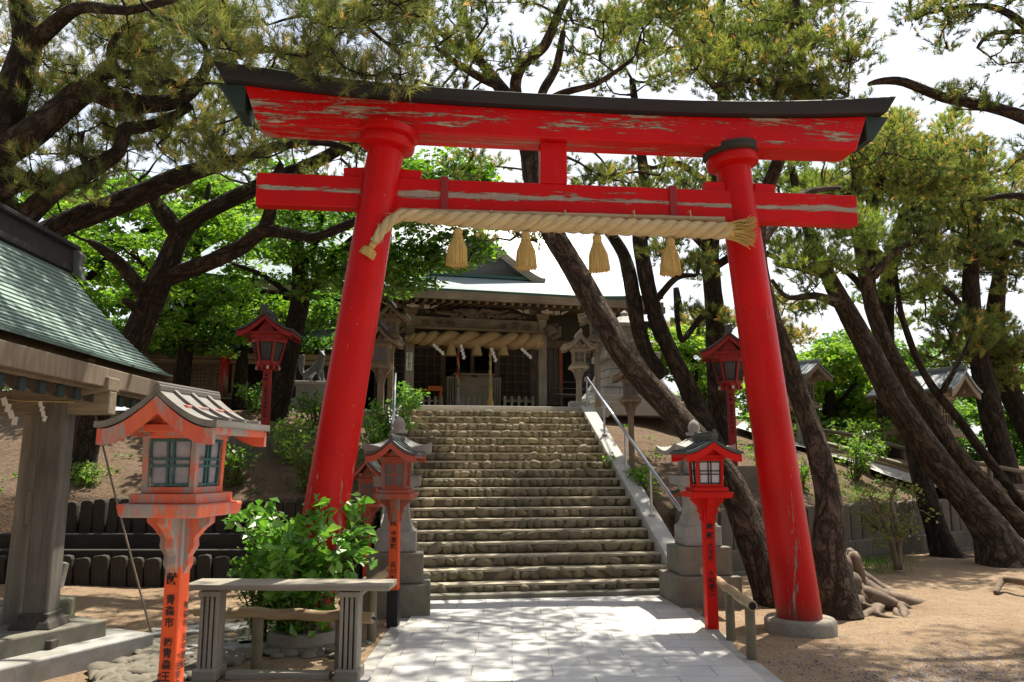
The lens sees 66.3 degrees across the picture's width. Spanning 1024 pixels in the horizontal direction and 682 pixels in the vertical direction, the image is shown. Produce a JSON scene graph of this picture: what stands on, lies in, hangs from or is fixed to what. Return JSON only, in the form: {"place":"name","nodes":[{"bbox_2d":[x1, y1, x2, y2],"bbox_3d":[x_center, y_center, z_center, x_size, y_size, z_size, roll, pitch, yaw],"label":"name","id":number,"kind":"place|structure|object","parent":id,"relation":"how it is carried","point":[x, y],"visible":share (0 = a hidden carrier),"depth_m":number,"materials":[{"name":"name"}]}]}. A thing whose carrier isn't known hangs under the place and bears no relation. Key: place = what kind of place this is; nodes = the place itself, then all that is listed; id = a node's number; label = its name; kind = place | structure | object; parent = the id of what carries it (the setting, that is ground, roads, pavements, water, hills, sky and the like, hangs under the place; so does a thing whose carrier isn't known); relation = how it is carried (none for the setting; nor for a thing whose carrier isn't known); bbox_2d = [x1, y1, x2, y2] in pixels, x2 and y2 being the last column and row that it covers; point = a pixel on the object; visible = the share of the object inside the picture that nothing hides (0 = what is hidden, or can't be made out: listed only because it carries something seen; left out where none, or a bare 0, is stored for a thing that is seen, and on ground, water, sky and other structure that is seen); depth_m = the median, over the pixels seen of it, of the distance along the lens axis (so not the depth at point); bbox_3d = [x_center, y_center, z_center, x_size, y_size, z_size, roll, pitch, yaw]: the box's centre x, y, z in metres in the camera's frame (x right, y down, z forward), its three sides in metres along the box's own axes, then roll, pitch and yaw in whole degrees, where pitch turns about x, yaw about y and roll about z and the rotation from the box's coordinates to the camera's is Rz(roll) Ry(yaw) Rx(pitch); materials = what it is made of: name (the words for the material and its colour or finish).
{"place":"outdoors","nodes":[
{"label":"outdoors","id":0,"kind":"place"},
{"bbox_2d":[0,408,1023,681],"bbox_3d":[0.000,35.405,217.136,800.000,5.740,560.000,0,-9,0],"label":"ground","id":1,"kind":"structure","parent":0,"point":[942,576],"depth_m":9.32,"materials":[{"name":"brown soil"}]},
{"bbox_2d":[0,596,75,615],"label":"stone tablet","id":2,"kind":"object","parent":1,"relation":"on","point":[67,604],"visible":0.16,"depth_m":7.98,"materials":[{"name":"grey stone"}]},
{"bbox_2d":[0,607,106,659],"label":"kerb block","id":3,"kind":"structure","parent":1,"relation":"on","point":[76,629],"depth_m":6.33,"materials":[{"name":"stone"}]},
{"bbox_2d":[0,415,39,623],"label":"round pole","id":4,"kind":"object","parent":3,"relation":"on","point":[12,605],"visible":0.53,"depth_m":6.69,"materials":[{"name":"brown wood"}]},
{"bbox_2d":[0,202,172,649],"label":"water pavilion","id":5,"kind":"structure","parent":3,"relation":"on","point":[62,338],"depth_m":6.63,"materials":[{"name":"green metal"}]},
{"bbox_2d":[0,628,153,681],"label":"kerb block","id":6,"kind":"structure","parent":1,"relation":"on","point":[60,661],"depth_m":6.20,"materials":[{"name":"grey stone"}]},
{"bbox_2d":[70,458,105,487],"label":"leafy shrub","id":7,"kind":"object","parent":1,"relation":"on","point":[84,473],"visible":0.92,"depth_m":11.79,"materials":[{"name":"green plant"}]},
{"bbox_2d":[3,155,321,390],"bbox_3d":[-12.335,-1.620,26.097,16.746,10.302,7.343,0,-9,0],"label":"broadleaf tree","id":8,"kind":"object","parent":1,"relation":"on","point":[99,274],"visible":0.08,"depth_m":25.56,"materials":[{"name":"green plant"}]},
{"bbox_2d":[19,181,312,386],"bbox_3d":[-7.747,-1.182,17.477,7.285,5.722,3.897,0,-9,0],"label":"maple tree","id":9,"kind":"object","parent":1,"relation":"on","point":[241,296],"visible":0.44,"depth_m":16.94,"materials":[{"name":"green plant"}]},
{"bbox_2d":[93,381,269,681],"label":"wooden lantern","id":10,"kind":"object","parent":1,"relation":"on","point":[180,501],"visible":1,"depth_m":3.55,"materials":[{"name":"orange paint"}]},
{"bbox_2d":[0,497,381,587],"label":"log palisade","id":11,"kind":"object","parent":1,"relation":"on","point":[96,552],"visible":0.26,"depth_m":10.92,"materials":[{"name":"brown wood"}]},
{"bbox_2d":[19,0,387,480],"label":"pine tree","id":12,"kind":"object","parent":1,"relation":"on","point":[169,269],"visible":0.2,"depth_m":12.23,"materials":[{"name":"green plant"}]},
{"bbox_2d":[93,273,340,410],"bbox_3d":[-8.335,0.103,18.610,9.589,3.401,4.265,0,-9,0],"label":"maple tree","id":13,"kind":"object","parent":1,"relation":"on","point":[225,333],"visible":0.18,"depth_m":17.77,"materials":[{"name":"green plant"}]},
{"bbox_2d":[219,350,233,405],"bbox_3d":[-6.824,1.053,18.562,0.280,1.690,0.280,0,-9,0],"label":"red post","id":14,"kind":"object","parent":1,"relation":"on","point":[224,377],"visible":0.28,"depth_m":18.52,"materials":[{"name":"paint"}]},
{"bbox_2d":[116,297,338,406],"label":"shrine office","id":15,"kind":"structure","parent":1,"relation":"on","point":[205,375],"depth_m":20.60,"materials":[{"name":"brown wood"}]},
{"bbox_2d":[190,363,212,389],"bbox_3d":[-8.235,1.011,20.617,0.667,0.923,0.090,1,-9,-8],"label":"window","id":16,"kind":"structure","parent":15,"relation":"in","point":[200,377],"depth_m":20.61,"materials":[{"name":"brown wood"}]},
{"bbox_2d":[208,364,219,391],"bbox_3d":[-7.761,1.021,20.681,0.435,0.923,0.090,1,-9,-8],"label":"window","id":17,"kind":"structure","parent":15,"relation":"in","point":[215,375],"depth_m":20.65,"materials":[{"name":"brown wood"}]},
{"bbox_2d":[248,364,274,392],"bbox_3d":[-6.622,1.028,20.787,0.950,1.013,0.060,1,-9,-8],"label":"doorway","id":18,"kind":"structure","parent":15,"relation":"in","point":[254,376],"depth_m":20.75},
{"bbox_2d":[86,620,371,681],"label":"cobbles","id":19,"kind":"object","parent":1,"relation":"on","point":[140,665],"visible":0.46,"depth_m":6.44,"materials":[{"name":"grey stone"}]},
{"bbox_2d":[94,415,151,632],"bbox_3d":[-3.679,1.647,7.384,1.027,2.148,0.019,-4,-10,23],"label":"thin rod","id":20,"kind":"object","parent":19,"relation":"on","point":[129,551],"visible":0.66,"depth_m":7.29,"materials":[{"name":"grey wood"}]},
{"bbox_2d":[149,622,271,654],"bbox_3d":[-2.498,2.756,7.297,1.688,0.050,1.268,3,-9,-20],"label":"paving strip","id":21,"kind":"object","parent":19,"relation":"on","point":[245,643],"visible":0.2,"depth_m":7.31,"materials":[{"name":"grey stone"}]},
{"bbox_2d":[228,557,275,639],"bbox_3d":[-2.317,2.369,7.115,0.541,0.831,0.597,0,-9,0],"label":"leafy shrub","id":22,"kind":"object","parent":21,"relation":"on","point":[257,597],"visible":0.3,"depth_m":7.03,"materials":[{"name":"green plant"}]},
{"bbox_2d":[0,0,474,390],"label":"pine tree","id":23,"kind":"object","parent":1,"relation":"on","point":[26,130],"visible":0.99,"depth_m":9.44,"materials":[{"name":"green plant"}]},
{"bbox_2d":[223,443,261,488],"bbox_3d":[-4.266,1.877,11.895,0.618,0.780,0.863,-5,-10,29],"label":"leafy shrub","id":24,"kind":"object","parent":1,"relation":"on","point":[236,465],"visible":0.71,"depth_m":11.87,"materials":[{"name":"green plant"}]},
{"bbox_2d":[232,380,262,412],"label":"leafy shrub","id":25,"kind":"object","parent":1,"relation":"on","point":[253,405],"visible":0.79,"depth_m":15.51,"materials":[{"name":"green plant"}]},
{"bbox_2d":[232,436,275,460],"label":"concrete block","id":26,"kind":"structure","parent":1,"relation":"on","point":[267,452],"depth_m":12.88,"materials":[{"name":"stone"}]},
{"bbox_2d":[234,304,302,435],"bbox_3d":[-4.262,0.817,13.633,0.974,2.784,0.932,1,-9,-4],"label":"flared lantern","id":27,"kind":"object","parent":1,"relation":"on","point":[266,334],"visible":1,"depth_m":13.53,"materials":[{"name":"red paint"}]},
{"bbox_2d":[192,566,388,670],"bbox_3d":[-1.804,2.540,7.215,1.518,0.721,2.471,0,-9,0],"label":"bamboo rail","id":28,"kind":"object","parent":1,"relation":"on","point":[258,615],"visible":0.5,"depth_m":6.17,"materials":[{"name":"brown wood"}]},
{"bbox_2d":[189,578,396,681],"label":"wooden stand","id":29,"kind":"object","parent":1,"relation":"on","point":[211,664],"visible":0.99,"depth_m":5.90,"materials":[{"name":"grey wood"}]},
{"bbox_2d":[268,417,317,464],"bbox_3d":[-3.611,1.658,12.792,0.755,0.810,0.803,5,-10,-28],"label":"leafy shrub","id":30,"kind":"object","parent":1,"relation":"on","point":[284,434],"visible":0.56,"depth_m":12.63,"materials":[{"name":"green plant"}]},
{"bbox_2d":[273,425,317,491],"bbox_3d":[-3.096,1.766,11.767,0.913,1.101,0.810,5,-10,-27],"label":"leafy shrub","id":31,"kind":"object","parent":1,"relation":"on","point":[301,476],"visible":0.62,"depth_m":11.67,"materials":[{"name":"green plant"}]},
{"bbox_2d":[221,492,377,636],"bbox_3d":[-1.890,2.060,7.022,1.444,1.418,1.522,0,-9,0],"label":"leafy shrub","id":32,"kind":"object","parent":1,"relation":"on","point":[271,558],"visible":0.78,"depth_m":6.81,"materials":[{"name":"green plant"}]},
{"bbox_2d":[289,389,323,436],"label":"leafy shrub","id":33,"kind":"object","parent":1,"relation":"on","point":[310,409],"visible":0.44,"depth_m":14.21,"materials":[{"name":"green plant"}]},
{"bbox_2d":[290,381,325,407],"bbox_3d":[-4.082,1.194,16.009,0.860,0.708,0.700,2,-9,-10],"label":"statue pedestal","id":34,"kind":"object","parent":1,"relation":"on","point":[308,386],"visible":0.23,"depth_m":15.79,"materials":[{"name":"grey stone"}]},
{"bbox_2d":[298,348,324,380],"bbox_3d":[-4.108,0.502,16.123,0.613,0.693,0.293,-2,-9,12],"label":"fox statue","id":35,"kind":"object","parent":34,"relation":"on","point":[317,367],"visible":0.91,"depth_m":16.04,"materials":[{"name":"grey stone"}]},
{"bbox_2d":[353,454,383,578],"bbox_3d":[-1.961,2.563,10.682,0.636,2.085,0.721,0,-9,0],"label":"wooden lantern","id":36,"kind":"object","parent":1,"relation":"on","point":[365,473],"visible":0.46,"depth_m":10.64,"materials":[{"name":"orange paint"}]},
{"bbox_2d":[232,146,508,420],"bbox_3d":[-2.645,-0.987,15.086,5.559,5.666,2.949,-3,-9,16],"label":"maple tree","id":37,"kind":"object","parent":1,"relation":"on","point":[402,268],"visible":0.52,"depth_m":14.82,"materials":[{"name":"green plant"}]},
{"bbox_2d":[357,414,390,464],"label":"leafy shrub","id":38,"kind":"object","parent":1,"relation":"on","point":[374,438],"visible":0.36,"depth_m":12.09,"materials":[{"name":"green plant"}]},
{"bbox_2d":[371,318,404,432],"bbox_3d":[-2.350,0.897,14.031,0.722,2.498,0.819,0,-9,0],"label":"wooden lantern","id":39,"kind":"object","parent":1,"relation":"on","point":[382,366],"visible":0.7,"depth_m":14.00,"materials":[{"name":"brown wood"}]},
{"bbox_2d":[364,393,421,439],"bbox_3d":[-1.971,1.510,13.154,0.938,1.314,0.913,0,-9,0],"label":"leafy shrub","id":40,"kind":"object","parent":1,"relation":"on","point":[380,416],"visible":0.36,"depth_m":13.10,"materials":[{"name":"green plant"}]},
{"bbox_2d":[379,300,410,403],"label":"wooden lantern","id":41,"kind":"object","parent":1,"relation":"on","point":[391,316],"visible":0.7,"depth_m":16.50,"materials":[{"name":"brown wood"}]},
{"bbox_2d":[364,434,427,627],"bbox_3d":[-1.186,2.058,7.923,0.537,2.195,0.614,-1,-9,4],"label":"wooden lantern","id":42,"kind":"object","parent":1,"relation":"on","point":[396,456],"visible":0.96,"depth_m":7.88,"materials":[{"name":"orange paint"}]},
{"bbox_2d":[362,416,431,618],"bbox_3d":[-1.274,1.953,8.694,0.760,2.240,0.740,1,-9,-6],"label":"stone lantern","id":43,"kind":"object","parent":1,"relation":"on","point":[415,588],"visible":0.49,"depth_m":8.36,"materials":[{"name":"stone"}]},
{"bbox_2d":[386,380,430,410],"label":"leafy shrub","id":44,"kind":"object","parent":1,"relation":"on","point":[405,389],"visible":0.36,"depth_m":14.68,"materials":[{"name":"green plant"}]},
{"bbox_2d":[174,209,665,411],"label":"shrine hall","id":45,"kind":"structure","parent":1,"relation":"on","point":[502,293],"depth_m":22.86,"materials":[{"name":"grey wood"}]},
{"bbox_2d":[413,346,441,399],"bbox_3d":[-2.650,1.005,24.388,0.973,1.698,0.083,2,-9,-14],"label":"door panel","id":46,"kind":"structure","parent":45,"relation":"in","point":[427,360],"depth_m":24.40,"materials":[{"name":"brown wood"}]},
{"bbox_2d":[445,372,500,405],"bbox_3d":[-1.164,1.587,23.056,1.615,1.223,0.660,2,-9,-14],"label":"offering box","id":47,"kind":"object","parent":45,"relation":"on","point":[476,385],"visible":0.66,"depth_m":22.81,"materials":[{"name":"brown wood"}]},
{"bbox_2d":[404,326,543,356],"bbox_3d":[-1.032,0.060,21.921,3.972,0.782,0.525,2,-9,-14],"label":"straw rope","id":48,"kind":"object","parent":45,"relation":"hanging from","point":[450,340],"visible":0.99,"depth_m":21.77,"materials":[{"name":"brown fabric"}]},
{"bbox_2d":[455,347,460,404],"bbox_3d":[-1.502,0.940,21.841,0.170,1.666,0.166,2,-9,-14],"label":"bell rope","id":49,"kind":"object","parent":48,"relation":"hanging from","point":[457,401],"visible":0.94,"depth_m":21.78,"materials":[{"name":"brown fabric"}]},
{"bbox_2d":[486,347,493,405],"bbox_3d":[-0.606,1.015,21.847,0.220,1.726,0.214,2,-9,-14],"label":"bell rope","id":50,"kind":"object","parent":48,"relation":"hanging from","point":[490,401],"visible":0.94,"depth_m":21.78,"materials":[{"name":"fabric"}]},
{"bbox_2d":[498,349,531,400],"bbox_3d":[0.080,1.034,25.072,1.126,1.740,0.083,2,-9,-14],"label":"door panel","id":51,"kind":"structure","parent":45,"relation":"in","point":[514,370],"depth_m":25.06,"materials":[{"name":"brown wood"}]},
{"bbox_2d":[0,404,911,498],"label":"undergrowth","id":52,"kind":"object","parent":1,"relation":"on","point":[301,419],"visible":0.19,"depth_m":14.29,"materials":[{"name":"green plant"}]},
{"bbox_2d":[380,404,674,599],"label":"stone staircase","id":53,"kind":"structure","parent":1,"relation":"on","point":[509,502],"depth_m":11.33,"materials":[{"name":"stone"}]},
{"bbox_2d":[584,376,681,515],"bbox_3d":[1.791,1.514,12.704,0.100,2.440,5.189,1,-9,-8],"label":"handrail","id":54,"kind":"object","parent":53,"relation":"on","point":[651,469],"visible":0.96,"depth_m":12.27,"materials":[{"name":"metal"}]},
{"bbox_2d":[214,60,895,648],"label":"torii gate","id":55,"kind":"structure","parent":1,"relation":"on","point":[730,144],"depth_m":7.79,"materials":[{"name":"red paint"}]},
{"bbox_2d":[359,207,757,276],"bbox_3d":[0.488,-0.967,7.644,3.891,0.604,0.368,1,-9,-4],"label":"straw rope","id":56,"kind":"object","parent":55,"relation":"hanging from","point":[740,231],"visible":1,"depth_m":7.63,"materials":[{"name":"beige fabric"}]},
{"bbox_2d":[400,208,724,222],"bbox_3d":[0.534,-1.224,7.761,3.257,0.230,0.100,1,-9,-6],"label":"bamboo pole","id":57,"kind":"object","parent":55,"relation":"attached to","point":[690,218],"visible":0.56,"depth_m":7.81,"materials":[{"name":"wood"}]},
{"bbox_2d":[365,0,775,608],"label":"pine tree","id":58,"kind":"object","parent":1,"relation":"on","point":[677,416],"visible":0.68,"depth_m":11.88,"materials":[{"name":"green plant"}]},
{"bbox_2d":[560,329,596,400],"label":"wooden lantern","id":59,"kind":"object","parent":1,"relation":"on","point":[580,345],"visible":1,"depth_m":15.91,"materials":[{"name":"brown wood"}]},
{"bbox_2d":[578,312,615,406],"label":"wooden lantern","id":60,"kind":"object","parent":1,"relation":"on","point":[593,338],"visible":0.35,"depth_m":16.24,"materials":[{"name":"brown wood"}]},
{"bbox_2d":[611,371,641,470],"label":"wooden lantern","id":61,"kind":"object","parent":1,"relation":"on","point":[630,400],"visible":0.54,"depth_m":12.80,"materials":[{"name":"brown wood"}]},
{"bbox_2d":[582,310,685,418],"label":"building","id":62,"kind":"structure","parent":1,"relation":"on","point":[611,394],"depth_m":16.90,"materials":[{"name":"stone"}]},
{"bbox_2d":[532,0,744,444],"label":"pine tree","id":63,"kind":"object","parent":1,"relation":"on","point":[697,408],"visible":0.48,"depth_m":14.10,"materials":[{"name":"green plant"}]},
{"bbox_2d":[625,465,657,488],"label":"leafy shrub","id":64,"kind":"object","parent":1,"relation":"on","point":[638,476],"visible":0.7,"depth_m":12.18,"materials":[{"name":"green plant"}]},
{"bbox_2d":[647,324,747,420],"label":"broadleaf tree","id":65,"kind":"object","parent":1,"relation":"on","point":[691,344],"visible":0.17,"depth_m":23.64,"materials":[{"name":"green plant"}]},
{"bbox_2d":[586,0,810,445],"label":"pine tree","id":66,"kind":"object","parent":1,"relation":"on","point":[716,314],"visible":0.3,"depth_m":15.69,"materials":[{"name":"green plant"}]},
{"bbox_2d":[656,419,742,608],"bbox_3d":[2.197,2.051,9.318,0.760,2.240,0.740,1,-9,-6],"label":"stone lantern","id":67,"kind":"object","parent":1,"relation":"on","point":[680,581],"visible":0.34,"depth_m":9.05,"materials":[{"name":"stone"}]},
{"bbox_2d":[669,429,743,629],"bbox_3d":[1.961,2.018,7.814,0.584,2.238,0.681,0,-9,-3],"label":"wooden lantern","id":68,"kind":"object","parent":1,"relation":"on","point":[705,454],"visible":0.98,"depth_m":7.76,"materials":[{"name":"red paint"}]},
{"bbox_2d":[700,324,743,465],"bbox_3d":[3.882,1.267,13.866,0.999,3.018,0.955,-2,-9,14],"label":"flared lantern","id":69,"kind":"object","parent":1,"relation":"on","point":[724,352],"visible":0.91,"depth_m":13.78,"materials":[{"name":"red paint"}]},
{"bbox_2d":[699,567,756,659],"bbox_3d":[2.026,2.616,7.471,0.105,0.651,2.191,0,-9,3],"label":"bamboo rail","id":70,"kind":"object","parent":1,"relation":"on","point":[748,603],"visible":0.73,"depth_m":6.84,"materials":[{"name":"wood"}]},
{"bbox_2d":[666,287,819,394],"bbox_3d":[7.750,0.686,27.266,6.142,6.066,3.610,0,-9,0],"label":"pine tree","id":71,"kind":"object","parent":1,"relation":"on","point":[794,333],"visible":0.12,"depth_m":26.75,"materials":[{"name":"green plant"}]},
{"bbox_2d":[736,466,758,489],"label":"concrete block","id":72,"kind":"structure","parent":1,"relation":"on","point":[749,475],"depth_m":13.11,"materials":[{"name":"concrete"}]},
{"bbox_2d":[637,0,925,619],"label":"pine tree","id":73,"kind":"object","parent":1,"relation":"on","point":[850,587],"visible":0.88,"depth_m":9.08,"materials":[{"name":"green plant"}]},
{"bbox_2d":[798,456,812,491],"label":"leafy shrub","id":74,"kind":"object","parent":1,"relation":"on","point":[805,472],"visible":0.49,"depth_m":13.87,"materials":[{"name":"green plant"}]},
{"bbox_2d":[788,358,833,443],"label":"lantern house","id":75,"kind":"structure","parent":1,"relation":"on","point":[813,371],"depth_m":18.25,"materials":[{"name":"grey wood"}]},
{"bbox_2d":[675,499,973,575],"bbox_3d":[6.032,3.276,13.354,8.928,1.074,0.317,6,-11,-32],"label":"plank palisade","id":76,"kind":"object","parent":1,"relation":"on","point":[855,539],"visible":0.19,"depth_m":13.39,"materials":[{"name":"grey wood"}]},
{"bbox_2d":[788,341,876,453],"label":"broadleaf tree","id":77,"kind":"object","parent":1,"relation":"on","point":[839,363],"visible":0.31,"depth_m":22.57,"materials":[{"name":"green plant"}]},
{"bbox_2d":[676,329,1023,436],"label":"broadleaf tree","id":78,"kind":"object","parent":1,"relation":"on","point":[744,413],"visible":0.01,"depth_m":30.77,"materials":[{"name":"green plant"}]},
{"bbox_2d":[832,434,887,480],"bbox_3d":[6.826,2.328,15.497,0.990,0.938,1.127,0,-9,0],"label":"leafy shrub","id":79,"kind":"object","parent":1,"relation":"on","point":[859,467],"visible":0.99,"depth_m":15.31,"materials":[{"name":"green plant"}]},
{"bbox_2d":[826,416,899,455],"bbox_3d":[8.895,2.402,19.374,1.941,1.170,1.565,0,-9,0],"label":"leafy shrub","id":80,"kind":"object","parent":1,"relation":"on","point":[874,433],"visible":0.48,"depth_m":19.35,"materials":[{"name":"green plant"}]},
{"bbox_2d":[804,457,922,576],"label":"grass","id":81,"kind":"structure","parent":1,"relation":"on","point":[884,561],"depth_m":13.17,"materials":[{"name":"green plant"}]},
{"bbox_2d":[865,388,906,459],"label":"lantern house","id":82,"kind":"structure","parent":1,"relation":"on","point":[872,395],"depth_m":18.76,"materials":[{"name":"grey wood"}]},
{"bbox_2d":[751,160,1023,567],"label":"pine tree","id":83,"kind":"object","parent":1,"relation":"on","point":[998,541],"visible":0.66,"depth_m":13.47,"materials":[{"name":"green plant"}]},
{"bbox_2d":[845,471,940,569],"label":"sapling","id":84,"kind":"object","parent":1,"relation":"on","point":[896,549],"visible":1,"depth_m":12.14,"materials":[{"name":"green plant"}]},
{"bbox_2d":[768,587,1023,681],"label":"gravel","id":85,"kind":"structure","parent":1,"relation":"on","point":[941,670],"depth_m":6.19,"materials":[{"name":"beige gravel"}]},
{"bbox_2d":[779,104,1018,459],"bbox_3d":[11.376,-1.261,21.880,9.174,11.774,3.764,1,-9,-7],"label":"pine tree","id":86,"kind":"object","parent":1,"relation":"on","point":[886,294],"visible":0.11,"depth_m":21.42,"materials":[{"name":"green plant"}]},
{"bbox_2d":[818,361,985,451],"bbox_3d":[12.380,2.773,24.605,6.004,4.684,4.853,-1,-9,9],"label":"broadleaf tree","id":87,"kind":"object","parent":1,"relation":"on","point":[963,413],"visible":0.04,"depth_m":23.71,"materials":[{"name":"green plant"}]},
{"bbox_2d":[790,105,1023,539],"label":"pine tree","id":88,"kind":"object","parent":1,"relation":"on","point":[999,500],"visible":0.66,"depth_m":15.06,"materials":[{"name":"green plant"}]},
{"bbox_2d":[828,111,1011,558],"bbox_3d":[8.656,-0.413,16.345,4.880,9.740,3.087,6,-11,-34],"label":"pine tree","id":89,"kind":"object","parent":1,"relation":"on","point":[941,542],"visible":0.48,"depth_m":16.08,"materials":[{"name":"green plant"}]},
{"bbox_2d":[823,428,1023,479],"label":"log railing","id":90,"kind":"object","parent":1,"relation":"on","point":[893,445],"visible":0.34,"depth_m":17.64,"materials":[{"name":"brown wood"}]},
{"bbox_2d":[828,442,1023,496],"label":"log railing","id":91,"kind":"object","parent":1,"relation":"on","point":[896,463],"visible":0.12,"depth_m":15.90,"materials":[{"name":"brown wood"}]},
{"bbox_2d":[854,246,1023,511],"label":"pine tree","id":92,"kind":"object","parent":1,"relation":"on","point":[987,458],"visible":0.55,"depth_m":15.64,"materials":[{"name":"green plant"}]},
{"bbox_2d":[867,0,1023,200],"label":"pine tree","id":93,"kind":"object","parent":1,"relation":"on","point":[959,100],"visible":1,"depth_m":10.30,"materials":[{"name":"green plant"}]},
{"bbox_2d":[911,365,982,437],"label":"lantern house","id":94,"kind":"structure","parent":1,"relation":"on","point":[963,384],"depth_m":16.32,"materials":[{"name":"brown wood"}]},
{"bbox_2d":[883,135,1023,483],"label":"pine tree","id":95,"kind":"object","parent":1,"relation":"on","point":[971,320],"visible":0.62,"depth_m":18.51,"materials":[{"name":"green plant"}]},
{"bbox_2d":[946,189,1023,447],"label":"pine tree","id":96,"kind":"object","parent":1,"relation":"on","point":[1007,372],"visible":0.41,"depth_m":19.55,"materials":[{"name":"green plant"}]},
{"bbox_2d":[954,361,1023,465],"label":"broadleaf tree","id":97,"kind":"object","parent":1,"relation":"on","point":[967,402],"visible":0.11,"depth_m":24.94,"materials":[{"name":"green plant"}]},
{"bbox_2d":[993,576,1023,594],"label":"stray root","id":98,"kind":"object","parent":1,"relation":"on","point":[1001,582],"visible":1,"depth_m":9.91,"materials":[{"name":"brown wood"}]},
{"bbox_2d":[0,0,1023,460],"label":"sky","id":99,"kind":"structure","parent":0,"point":[930,68],"materials":[{"name":"white"}]},
{"bbox_2d":[367,595,765,681],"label":"path","id":100,"kind":"structure","parent":0,"point":[648,638],"depth_m":6.87,"materials":[{"name":"grey stone"}]},
{"bbox_2d":[358,608,782,681],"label":"path kerb","id":101,"kind":"structure","parent":100,"relation":"on","point":[377,654],"depth_m":6.76,"materials":[{"name":"grey stone"}]},
{"bbox_2d":[736,421,1023,540],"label":"side path","id":102,"kind":"structure","parent":0,"point":[885,470],"depth_m":16.68,"materials":[{"name":"stone"}]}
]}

